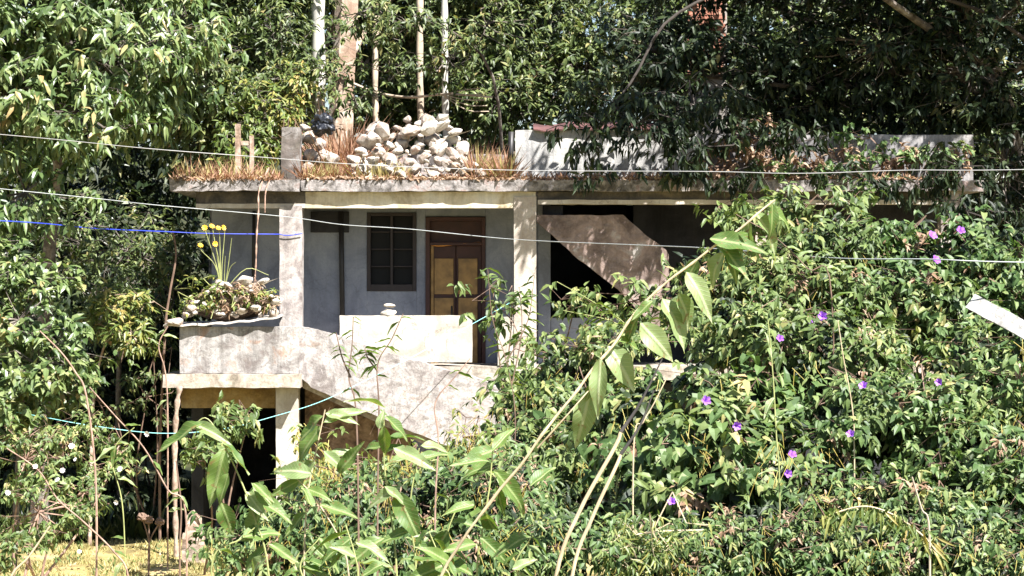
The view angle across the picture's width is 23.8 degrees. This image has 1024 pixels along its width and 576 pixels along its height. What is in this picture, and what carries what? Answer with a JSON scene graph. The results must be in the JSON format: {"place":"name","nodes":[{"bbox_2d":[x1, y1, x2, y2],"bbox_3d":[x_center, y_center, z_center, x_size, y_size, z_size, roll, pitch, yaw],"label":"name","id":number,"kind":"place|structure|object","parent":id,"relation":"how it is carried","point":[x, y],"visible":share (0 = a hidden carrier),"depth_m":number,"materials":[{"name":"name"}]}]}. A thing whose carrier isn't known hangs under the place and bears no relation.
{"place":"outdoors","nodes":[
{"label":"outdoors","id":0,"kind":"place"},
{"bbox_2d":[0,535,245,575],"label":"dry lawn","id":1,"kind":"structure","parent":0,"point":[156,540],"depth_m":38.41,"materials":[{"name":"yellow plant"}]},
{"bbox_2d":[0,147,1006,575],"bbox_3d":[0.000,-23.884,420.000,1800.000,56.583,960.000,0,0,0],"label":"ground","id":2,"kind":"structure","parent":0,"point":[80,571],"depth_m":40.62,"materials":[{"name":"green plant"}]},
{"bbox_2d":[10,526,50,575],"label":"cane","id":3,"kind":"object","parent":2,"relation":"on","point":[28,557],"visible":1,"depth_m":18.99,"materials":[{"name":"plant"}]},
{"bbox_2d":[0,230,118,570],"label":"broad leaved tree","id":4,"kind":"object","parent":2,"relation":"on","point":[32,386],"visible":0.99,"depth_m":35.42,"materials":[{"name":"green plant"}]},
{"bbox_2d":[0,443,128,575],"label":"cane","id":5,"kind":"object","parent":2,"relation":"on","point":[119,565],"visible":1,"depth_m":20.99,"materials":[{"name":"plant"}]},
{"bbox_2d":[34,331,97,575],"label":"cane","id":6,"kind":"object","parent":2,"relation":"on","point":[76,430],"visible":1,"depth_m":21.99,"materials":[{"name":"brown plant"}]},
{"bbox_2d":[0,406,148,575],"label":"weedy bush","id":7,"kind":"object","parent":2,"relation":"on","point":[52,440],"visible":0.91,"depth_m":33.19,"materials":[{"name":"green plant"}]},
{"bbox_2d":[0,315,164,455],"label":"thicket","id":8,"kind":"object","parent":2,"relation":"on","point":[109,398],"visible":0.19,"depth_m":43.84,"materials":[{"name":"green plant"}]},
{"bbox_2d":[48,380,148,575],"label":"cane","id":9,"kind":"object","parent":2,"relation":"on","point":[113,451],"visible":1,"depth_m":21.49,"materials":[{"name":"plant"}]},
{"bbox_2d":[0,235,210,509],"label":"thicket","id":10,"kind":"object","parent":2,"relation":"on","point":[145,487],"visible":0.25,"depth_m":43.60,"materials":[{"name":"green plant"}]},
{"bbox_2d":[1,189,211,500],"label":"bent tree","id":11,"kind":"object","parent":2,"relation":"on","point":[88,267],"visible":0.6,"depth_m":42.34,"materials":[{"name":"green plant"}]},
{"bbox_2d":[1,534,233,575],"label":"lawn weeds","id":12,"kind":"object","parent":2,"relation":"on","point":[114,562],"visible":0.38,"depth_m":38.40,"materials":[{"name":"green plant"}]},
{"bbox_2d":[0,475,245,543],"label":"shade undergrowth","id":13,"kind":"object","parent":2,"relation":"on","point":[110,524],"visible":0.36,"depth_m":41.43,"materials":[{"name":"green plant"}]},
{"bbox_2d":[72,276,175,544],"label":"yellow tree","id":14,"kind":"object","parent":2,"relation":"on","point":[125,335],"visible":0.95,"depth_m":40.26,"materials":[{"name":"green plant"}]},
{"bbox_2d":[0,0,250,550],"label":"drooping tree","id":15,"kind":"object","parent":2,"relation":"on","point":[41,61],"visible":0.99,"depth_m":36.99,"materials":[{"name":"green plant"}]},
{"bbox_2d":[0,220,278,234],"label":"rope","id":16,"kind":"object","parent":15,"relation":"attached to","point":[129,230],"visible":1,"depth_m":38.74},
{"bbox_2d":[69,347,184,512],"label":"weedy bush","id":17,"kind":"object","parent":2,"relation":"on","point":[135,381],"visible":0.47,"depth_m":41.33,"materials":[{"name":"green plant"}]},
{"bbox_2d":[10,543,246,575],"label":"fallen leaves","id":18,"kind":"object","parent":2,"relation":"on","point":[115,564],"visible":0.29,"depth_m":37.04,"materials":[{"name":"brown plant"}]},
{"bbox_2d":[89,387,187,575],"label":"cane","id":19,"kind":"object","parent":2,"relation":"on","point":[168,490],"visible":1,"depth_m":20.00,"materials":[{"name":"brown plant"}]},
{"bbox_2d":[137,513,164,575],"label":"seed head plant","id":20,"kind":"object","parent":2,"relation":"on","point":[148,519],"visible":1,"depth_m":35.99,"materials":[{"name":"brown plant"}]},
{"bbox_2d":[158,230,176,540],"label":"cane","id":21,"kind":"object","parent":2,"relation":"on","point":[160,438],"visible":0.91,"depth_m":40.48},
{"bbox_2d":[157,326,188,568],"bbox_3d":[-5.163,2.440,37.002,0.476,3.720,0.390,0,0,0],"label":"cane","id":22,"kind":"object","parent":2,"relation":"on","point":[173,509],"visible":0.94,"depth_m":36.99,"materials":[{"name":"brown plant"}]},
{"bbox_2d":[172,386,181,556],"bbox_3d":[-5.372,2.983,39.005,0.174,2.836,0.111,0,0,0],"label":"wooden prop","id":23,"kind":"object","parent":2,"relation":"on","point":[175,521],"visible":0.89,"depth_m":38.97,"materials":[{"name":"beige wood"}]},
{"bbox_2d":[175,461,181,575],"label":"cane","id":24,"kind":"object","parent":2,"relation":"on","point":[180,523],"visible":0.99,"depth_m":23.99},
{"bbox_2d":[181,509,205,563],"bbox_3d":[-5.006,3.977,38.230,0.409,0.996,0.311,0,0,0],"label":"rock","id":25,"kind":"object","parent":2,"relation":"on","point":[197,522],"visible":0.46,"depth_m":38.10,"materials":[{"name":"beige stone"}]},
{"bbox_2d":[85,0,367,325],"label":"shade tree","id":26,"kind":"object","parent":2,"relation":"on","point":[231,67],"visible":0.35,"depth_m":45.60,"materials":[{"name":"green plant"}]},
{"bbox_2d":[155,417,299,575],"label":"broad leaved plant","id":27,"kind":"object","parent":2,"relation":"on","point":[259,499],"visible":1,"depth_m":12.45,"materials":[{"name":"green plant"}]},
{"bbox_2d":[179,390,283,574],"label":"wild bush","id":28,"kind":"object","parent":2,"relation":"on","point":[200,446],"visible":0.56,"depth_m":35.71,"materials":[{"name":"green plant"}]},
{"bbox_2d":[206,52,333,172],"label":"pale bush","id":29,"kind":"object","parent":2,"relation":"on","point":[287,106],"visible":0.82,"depth_m":44.25,"materials":[{"name":"green plant"}]},
{"bbox_2d":[306,58,312,146],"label":"pole","id":30,"kind":"object","parent":2,"relation":"on","point":[309,110],"visible":0.05,"depth_m":46.53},
{"bbox_2d":[311,0,325,148],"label":"pole","id":31,"kind":"object","parent":2,"relation":"on","point":[318,38],"visible":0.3,"depth_m":46.09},
{"bbox_2d":[272,408,369,575],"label":"broad leaved plant","id":32,"kind":"object","parent":2,"relation":"on","point":[298,473],"visible":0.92,"depth_m":12.93,"materials":[{"name":"green plant"}]},
{"bbox_2d":[327,316,361,575],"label":"sprig","id":33,"kind":"object","parent":2,"relation":"on","point":[349,374],"visible":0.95,"depth_m":15.00,"materials":[{"name":"green plant"}]},
{"bbox_2d":[246,0,476,151],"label":"peeling tree","id":34,"kind":"object","parent":2,"relation":"on","point":[345,49],"visible":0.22,"depth_m":47.88,"materials":[{"name":"green plant"}]},
{"bbox_2d":[372,18,378,146],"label":"pole","id":35,"kind":"object","parent":2,"relation":"on","point":[375,105],"visible":0.26,"depth_m":46.15,"materials":[{"name":"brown wood"}]},
{"bbox_2d":[351,314,411,575],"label":"sprig","id":36,"kind":"object","parent":2,"relation":"on","point":[370,368],"visible":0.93,"depth_m":15.50,"materials":[{"name":"green plant"}]},
{"bbox_2d":[271,397,513,518],"bbox_3d":[-1.092,2.052,21.970,2.248,2.034,2.874,0,0,0],"label":"wild bush","id":37,"kind":"object","parent":2,"relation":"on","point":[477,437],"visible":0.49,"depth_m":21.94,"materials":[{"name":"green plant"}]},
{"bbox_2d":[250,0,539,153],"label":"twiggy tree","id":38,"kind":"object","parent":2,"relation":"on","point":[383,23],"visible":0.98,"depth_m":44.98,"materials":[{"name":"green plant"}]},
{"bbox_2d":[348,83,492,111],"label":"dead branch","id":39,"kind":"object","parent":38,"relation":"on","point":[445,95],"visible":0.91,"depth_m":45.86,"materials":[{"name":"brown wood"}]},
{"bbox_2d":[344,398,448,575],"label":"broad leaved plant","id":40,"kind":"object","parent":2,"relation":"on","point":[405,514],"visible":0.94,"depth_m":12.13,"materials":[{"name":"green plant"}]},
{"bbox_2d":[185,438,628,575],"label":"wild bush","id":41,"kind":"object","parent":2,"relation":"on","point":[550,532],"visible":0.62,"depth_m":17.95,"materials":[{"name":"green plant"}]},
{"bbox_2d":[248,440,567,574],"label":"wild bush","id":42,"kind":"object","parent":2,"relation":"on","point":[314,477],"visible":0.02,"depth_m":27.76,"materials":[{"name":"green plant"}]},
{"bbox_2d":[283,525,547,575],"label":"broad leaved plant","id":43,"kind":"object","parent":2,"relation":"on","point":[437,558],"visible":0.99,"depth_m":11.54,"materials":[{"name":"green plant"}]},
{"bbox_2d":[416,0,423,153],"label":"pole","id":44,"kind":"object","parent":2,"relation":"on","point":[419,49],"visible":0.29,"depth_m":46.04,"materials":[{"name":"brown wood"}]},
{"bbox_2d":[441,0,448,153],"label":"pole","id":45,"kind":"object","parent":2,"relation":"on","point":[444,15],"visible":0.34,"depth_m":46.24,"materials":[{"name":"beige wood"}]},
{"bbox_2d":[434,358,472,530],"bbox_3d":[-0.397,1.497,15.999,0.316,2.071,0.058,0,0,0],"label":"sprig","id":46,"kind":"object","parent":2,"relation":"on","point":[464,374],"visible":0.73,"depth_m":16.00,"materials":[{"name":"green plant"}]},
{"bbox_2d":[325,0,622,157],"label":"sunlit tree","id":47,"kind":"object","parent":2,"relation":"on","point":[398,110],"visible":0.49,"depth_m":49.29,"materials":[{"name":"green plant"}]},
{"bbox_2d":[413,428,555,575],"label":"broad leaved plant","id":48,"kind":"object","parent":2,"relation":"on","point":[476,458],"visible":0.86,"depth_m":11.74,"materials":[{"name":"green plant"}]},
{"bbox_2d":[475,267,542,444],"bbox_3d":[-0.022,1.580,23.994,0.697,3.568,0.131,0,0,4],"label":"sprig","id":49,"kind":"object","parent":2,"relation":"on","point":[523,298],"visible":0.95,"depth_m":24.00,"materials":[{"name":"green plant"}]},
{"bbox_2d":[0,0,1023,420],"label":"woodland","id":50,"kind":"object","parent":2,"relation":"on","point":[154,190],"visible":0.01,"depth_m":61.45,"materials":[{"name":"green plant"}]},
{"bbox_2d":[446,253,672,413],"bbox_3d":[0.349,1.929,31.508,3.601,4.764,2.464,0,0,40],"label":"wild bush","id":51,"kind":"object","parent":2,"relation":"on","point":[532,347],"visible":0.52,"depth_m":31.90,"materials":[{"name":"green plant"}]},
{"bbox_2d":[430,303,702,575],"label":"wild bush","id":52,"kind":"object","parent":2,"relation":"on","point":[546,393],"visible":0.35,"depth_m":26.42,"materials":[{"name":"green plant"}]},
{"bbox_2d":[162,119,983,539],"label":"concrete house","id":53,"kind":"structure","parent":2,"relation":"on","point":[340,275],"depth_m":40.18,"materials":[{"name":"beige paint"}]},
{"bbox_2d":[164,314,282,326],"bbox_3d":[-4.679,0.523,39.506,1.843,0.194,0.891,0,0,0],"label":"metal sheet","id":54,"kind":"object","parent":53,"relation":"on","point":[202,323],"visible":0.84,"depth_m":39.10,"materials":[{"name":"grey metal"}]},
{"bbox_2d":[163,315,182,325],"bbox_3d":[-5.476,0.480,39.089,0.389,0.320,0.281,0,0,1],"label":"stone","id":55,"kind":"object","parent":54,"relation":"on","point":[176,321],"visible":1,"depth_m":39.01,"materials":[{"name":"white stone"}]},
{"bbox_2d":[182,275,282,321],"bbox_3d":[-4.516,0.175,39.425,1.639,0.797,0.935,0,0,0],"label":"rubble heap","id":56,"kind":"object","parent":54,"relation":"on","point":[242,313],"visible":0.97,"depth_m":39.23,"materials":[{"name":"stone"}]},
{"bbox_2d":[174,274,279,321],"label":"leafy plant","id":57,"kind":"object","parent":56,"relation":"on","point":[203,307],"visible":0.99,"depth_m":39.17,"materials":[{"name":"green plant"}]},
{"bbox_2d":[198,224,267,289],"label":"marigold plant","id":58,"kind":"object","parent":56,"relation":"on","point":[215,243],"visible":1,"depth_m":39.27,"materials":[{"name":"green plant"}]},
{"bbox_2d":[207,279,277,319],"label":"dry weed","id":59,"kind":"object","parent":54,"relation":"on","point":[241,302],"visible":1,"depth_m":39.14,"materials":[{"name":"beige plant"}]},
{"bbox_2d":[235,124,253,172],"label":"broken post","id":60,"kind":"object","parent":53,"relation":"on","point":[239,143],"visible":0.72,"depth_m":40.50,"materials":[{"name":"beige wood"}]},
{"bbox_2d":[12,303,508,433],"bbox_3d":[-5.549,1.169,36.442,12.980,1.928,2.245,0,0,-22],"label":"cord","id":61,"kind":"object","parent":53,"relation":"attached to","point":[286,412],"visible":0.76,"depth_m":36.80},
{"bbox_2d":[254,167,273,281],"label":"hanging vine","id":62,"kind":"object","parent":53,"relation":"hanging from","point":[258,217],"visible":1,"depth_m":39.52,"materials":[{"name":"brown plant"}]},
{"bbox_2d":[300,124,339,172],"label":"stone heap","id":63,"kind":"object","parent":53,"relation":"on","point":[313,153],"visible":0.87,"depth_m":40.64,"materials":[{"name":"beige stone"}]},
{"bbox_2d":[310,112,334,137],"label":"plastic bag","id":64,"kind":"object","parent":63,"relation":"on","point":[322,124],"visible":1,"depth_m":40.17,"materials":[{"name":"black plastic"}]},
{"bbox_2d":[177,140,515,177],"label":"roof weeds","id":65,"kind":"object","parent":53,"relation":"on","point":[379,172],"visible":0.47,"depth_m":40.06,"materials":[{"name":"brown plant"}]},
{"bbox_2d":[380,309,396,315],"bbox_3d":[-2.043,0.410,40.073,0.252,0.143,0.172,0,0,-26],"label":"stone","id":66,"kind":"object","parent":53,"relation":"on","point":[387,312],"visible":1,"depth_m":40.00,"materials":[{"name":"white stone"}]},
{"bbox_2d":[384,303,394,307],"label":"stone","id":67,"kind":"object","parent":66,"relation":"on","point":[390,305],"visible":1,"depth_m":40.02,"materials":[{"name":"white stone"}]},
{"bbox_2d":[367,213,415,290],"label":"window","id":68,"kind":"structure","parent":53,"relation":"in","point":[391,252],"depth_m":41.60,"materials":[{"name":"black glass"}]},
{"bbox_2d":[345,112,485,178],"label":"stone heap","id":69,"kind":"object","parent":53,"relation":"on","point":[378,133],"visible":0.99,"depth_m":40.30,"materials":[{"name":"beige stone"}]},
{"bbox_2d":[426,217,484,362],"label":"door","id":70,"kind":"structure","parent":53,"relation":"in","point":[445,265],"depth_m":41.53,"materials":[{"name":"brown wood"}]},
{"bbox_2d":[508,132,513,165],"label":"standpipe","id":71,"kind":"object","parent":53,"relation":"on","point":[511,144],"visible":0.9,"depth_m":40.26,"materials":[{"name":"grey metal"}]},
{"bbox_2d":[169,173,961,181],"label":"leaf litter","id":72,"kind":"object","parent":53,"relation":"on","point":[498,178],"visible":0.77,"depth_m":39.90,"materials":[{"name":"brown plant"}]},
{"bbox_2d":[694,112,971,180],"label":"dried vine","id":73,"kind":"object","parent":53,"relation":"on","point":[749,155],"visible":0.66,"depth_m":40.22,"materials":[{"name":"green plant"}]},
{"bbox_2d":[753,122,974,194],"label":"creeper","id":74,"kind":"object","parent":53,"relation":"on","point":[906,155],"visible":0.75,"depth_m":40.10,"materials":[{"name":"green plant"}]},
{"bbox_2d":[558,282,644,538],"bbox_3d":[0.880,1.649,23.976,0.878,3.430,0.150,0,0,0],"label":"sprig","id":75,"kind":"object","parent":2,"relation":"on","point":[598,321],"visible":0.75,"depth_m":24.00,"materials":[{"name":"green plant"}]},
{"bbox_2d":[554,358,662,575],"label":"dry stalk","id":76,"kind":"object","parent":2,"relation":"on","point":[593,484],"visible":1,"depth_m":10.39,"materials":[{"name":"plant"}]},
{"bbox_2d":[570,390,653,575],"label":"dry stalk","id":77,"kind":"object","parent":2,"relation":"on","point":[623,450],"visible":1,"depth_m":10.19,"materials":[{"name":"plant"}]},
{"bbox_2d":[441,199,789,575],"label":"leaning stalk","id":78,"kind":"object","parent":2,"relation":"on","point":[679,313],"visible":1,"depth_m":11.00,"materials":[{"name":"plant"}]},
{"bbox_2d":[575,492,721,575],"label":"dry fern","id":79,"kind":"object","parent":2,"relation":"on","point":[654,557],"visible":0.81,"depth_m":17.73,"materials":[{"name":"green plant"}]},
{"bbox_2d":[632,377,666,527],"bbox_3d":[1.076,1.771,19.000,0.275,2.146,0.014,0,0,0],"label":"cane","id":80,"kind":"object","parent":2,"relation":"on","point":[633,452],"visible":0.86,"depth_m":19.00,"materials":[{"name":"plant"}]},
{"bbox_2d":[531,351,851,545],"bbox_3d":[1.724,1.776,20.351,2.375,2.472,2.970,0,0,-22],"label":"morning glory bush","id":81,"kind":"object","parent":2,"relation":"on","point":[726,452],"visible":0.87,"depth_m":19.99,"materials":[{"name":"green plant"}]},
{"bbox_2d":[687,0,726,133],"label":"brick pier","id":82,"kind":"structure","parent":2,"relation":"on","point":[694,8],"depth_m":46.00,"materials":[{"name":"brown brick"}]},
{"bbox_2d":[496,0,1023,167],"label":"wild tree","id":83,"kind":"object","parent":2,"relation":"on","point":[571,74],"visible":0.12,"depth_m":48.60,"materials":[{"name":"green plant"}]},
{"bbox_2d":[746,320,788,518],"bbox_3d":[2.024,1.547,19.015,0.237,2.594,0.339,0,0,-30],"label":"cane","id":84,"kind":"object","parent":2,"relation":"on","point":[769,403],"visible":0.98,"depth_m":19.00,"materials":[{"name":"green plant"}]},
{"bbox_2d":[648,178,887,553],"bbox_3d":[3.212,1.342,29.500,2.723,5.309,2.378,0,0,25],"label":"wild bush","id":85,"kind":"object","parent":2,"relation":"on","point":[723,219],"visible":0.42,"depth_m":28.94,"materials":[{"name":"green plant"}]},
{"bbox_2d":[540,0,1023,242],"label":"overhanging tree","id":86,"kind":"object","parent":2,"relation":"on","point":[673,125],"visible":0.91,"depth_m":39.31,"materials":[{"name":"green plant"}]},
{"bbox_2d":[736,214,854,388],"bbox_3d":[2.446,1.207,21.007,1.024,3.691,0.116,0,0,4],"label":"cane","id":87,"kind":"object","parent":2,"relation":"on","point":[801,253],"visible":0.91,"depth_m":21.00,"materials":[{"name":"green plant"}]},
{"bbox_2d":[652,205,941,514],"bbox_3d":[2.575,1.215,22.064,2.508,4.004,3.122,0,0,0],"label":"morning glory bush","id":88,"kind":"object","parent":2,"relation":"on","point":[782,295],"visible":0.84,"depth_m":21.74,"materials":[{"name":"green plant"}]},
{"bbox_2d":[571,442,1023,575],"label":"morning glory bush","id":89,"kind":"object","parent":2,"relation":"on","point":[787,547],"visible":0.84,"depth_m":18.34,"materials":[{"name":"green plant"}]},
{"bbox_2d":[575,0,1023,360],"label":"dark tree","id":90,"kind":"object","parent":2,"relation":"on","point":[986,106],"visible":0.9,"depth_m":41.24,"materials":[{"name":"green plant"}]},
{"bbox_2d":[837,320,854,538],"bbox_3d":[2.694,1.582,19.600,0.144,2.649,0.012,0,0,0],"label":"cane","id":91,"kind":"object","parent":2,"relation":"on","point":[850,398],"visible":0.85,"depth_m":19.60,"materials":[{"name":"plant"}]},
{"bbox_2d":[815,504,955,575],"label":"fern","id":92,"kind":"object","parent":2,"relation":"on","point":[836,519],"visible":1,"depth_m":17.43,"materials":[{"name":"green plant"}]},
{"bbox_2d":[772,308,1023,559],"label":"morning glory bush","id":93,"kind":"object","parent":2,"relation":"on","point":[965,414],"visible":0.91,"depth_m":19.79,"materials":[{"name":"green plant"}]},
{"bbox_2d":[966,294,1023,338],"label":"plank","id":94,"kind":"object","parent":93,"relation":"in","point":[1005,319],"visible":1,"depth_m":20.11,"materials":[{"name":"white wood"}]},
{"bbox_2d":[812,204,1023,525],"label":"morning glory bush","id":95,"kind":"object","parent":2,"relation":"on","point":[942,292],"visible":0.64,"depth_m":22.16,"materials":[{"name":"green plant"}]},
{"bbox_2d":[911,477,930,575],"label":"cane","id":96,"kind":"object","parent":2,"relation":"on","point":[929,536],"visible":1,"depth_m":17.59,"materials":[{"name":"plant"}]},
{"bbox_2d":[0,134,1023,173],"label":"cable","id":97,"kind":"object","parent":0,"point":[529,170],"visible":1,"depth_m":31.90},
{"bbox_2d":[0,188,1023,262],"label":"cable","id":98,"kind":"object","parent":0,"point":[552,241],"visible":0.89,"depth_m":31.18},
{"bbox_2d":[3,0,1023,146],"label":"sky","id":99,"kind":"structure","parent":0,"point":[326,104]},
{"bbox_2d":[168,97,943,180],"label":"dry grass","id":100,"kind":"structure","parent":0,"point":[335,147],"depth_m":40.13,"materials":[{"name":"brown plant"}]}
]}

